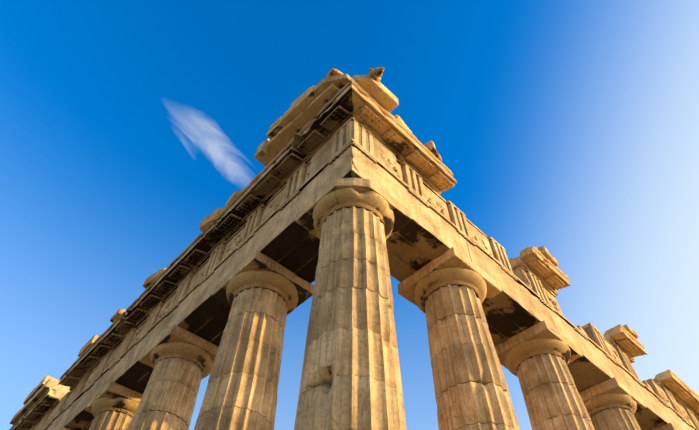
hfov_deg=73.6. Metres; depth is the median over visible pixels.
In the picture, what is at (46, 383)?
top blocks
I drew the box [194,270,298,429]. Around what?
column
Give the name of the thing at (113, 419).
column
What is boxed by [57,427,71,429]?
column abacus
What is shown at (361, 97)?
geison
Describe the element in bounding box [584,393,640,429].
column
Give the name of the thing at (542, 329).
column abacus
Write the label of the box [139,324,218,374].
column abacus
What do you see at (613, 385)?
column abacus
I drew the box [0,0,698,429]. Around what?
sky
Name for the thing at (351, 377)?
corner column
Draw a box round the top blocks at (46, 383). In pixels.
[10,141,267,424]
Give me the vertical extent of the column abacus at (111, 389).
0.355 m
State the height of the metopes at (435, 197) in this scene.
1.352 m
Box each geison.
[9,81,352,429]
[352,79,698,418]
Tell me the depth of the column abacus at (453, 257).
12.66 m
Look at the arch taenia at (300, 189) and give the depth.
14.55 m
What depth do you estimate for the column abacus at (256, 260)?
12.79 m
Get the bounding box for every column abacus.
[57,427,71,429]
[85,381,142,417]
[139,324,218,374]
[212,250,313,307]
[295,178,411,237]
[397,247,501,305]
[494,320,582,369]
[579,377,646,417]
[652,423,679,429]
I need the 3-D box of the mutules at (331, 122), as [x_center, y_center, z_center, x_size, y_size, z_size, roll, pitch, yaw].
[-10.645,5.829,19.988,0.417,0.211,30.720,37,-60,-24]
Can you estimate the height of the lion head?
0.446 m
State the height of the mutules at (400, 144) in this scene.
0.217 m
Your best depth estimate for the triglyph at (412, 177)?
14.54 m
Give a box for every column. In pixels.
[89,397,138,429]
[128,342,213,429]
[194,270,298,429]
[294,187,406,429]
[414,267,519,429]
[505,338,594,429]
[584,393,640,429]
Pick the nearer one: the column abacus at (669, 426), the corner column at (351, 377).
the corner column at (351, 377)
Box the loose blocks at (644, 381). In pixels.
[576,325,653,391]
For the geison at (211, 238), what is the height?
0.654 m
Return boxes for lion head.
[368,67,383,81]
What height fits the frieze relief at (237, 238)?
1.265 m
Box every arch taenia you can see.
[42,139,351,429]
[352,139,697,429]
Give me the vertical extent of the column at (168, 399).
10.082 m
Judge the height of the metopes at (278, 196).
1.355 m
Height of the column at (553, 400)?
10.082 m
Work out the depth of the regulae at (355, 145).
14.39 m
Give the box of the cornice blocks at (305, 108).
[77,68,638,356]
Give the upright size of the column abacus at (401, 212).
0.352 m
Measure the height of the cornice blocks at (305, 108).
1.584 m
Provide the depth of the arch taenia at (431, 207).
14.55 m
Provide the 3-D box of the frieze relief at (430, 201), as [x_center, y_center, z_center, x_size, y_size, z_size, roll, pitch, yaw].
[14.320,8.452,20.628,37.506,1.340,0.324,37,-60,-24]
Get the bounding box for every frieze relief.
[35,173,308,429]
[379,154,698,422]
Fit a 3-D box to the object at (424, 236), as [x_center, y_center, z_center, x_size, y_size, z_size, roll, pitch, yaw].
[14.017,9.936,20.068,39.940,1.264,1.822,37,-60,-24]
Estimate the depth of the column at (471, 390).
10.62 m

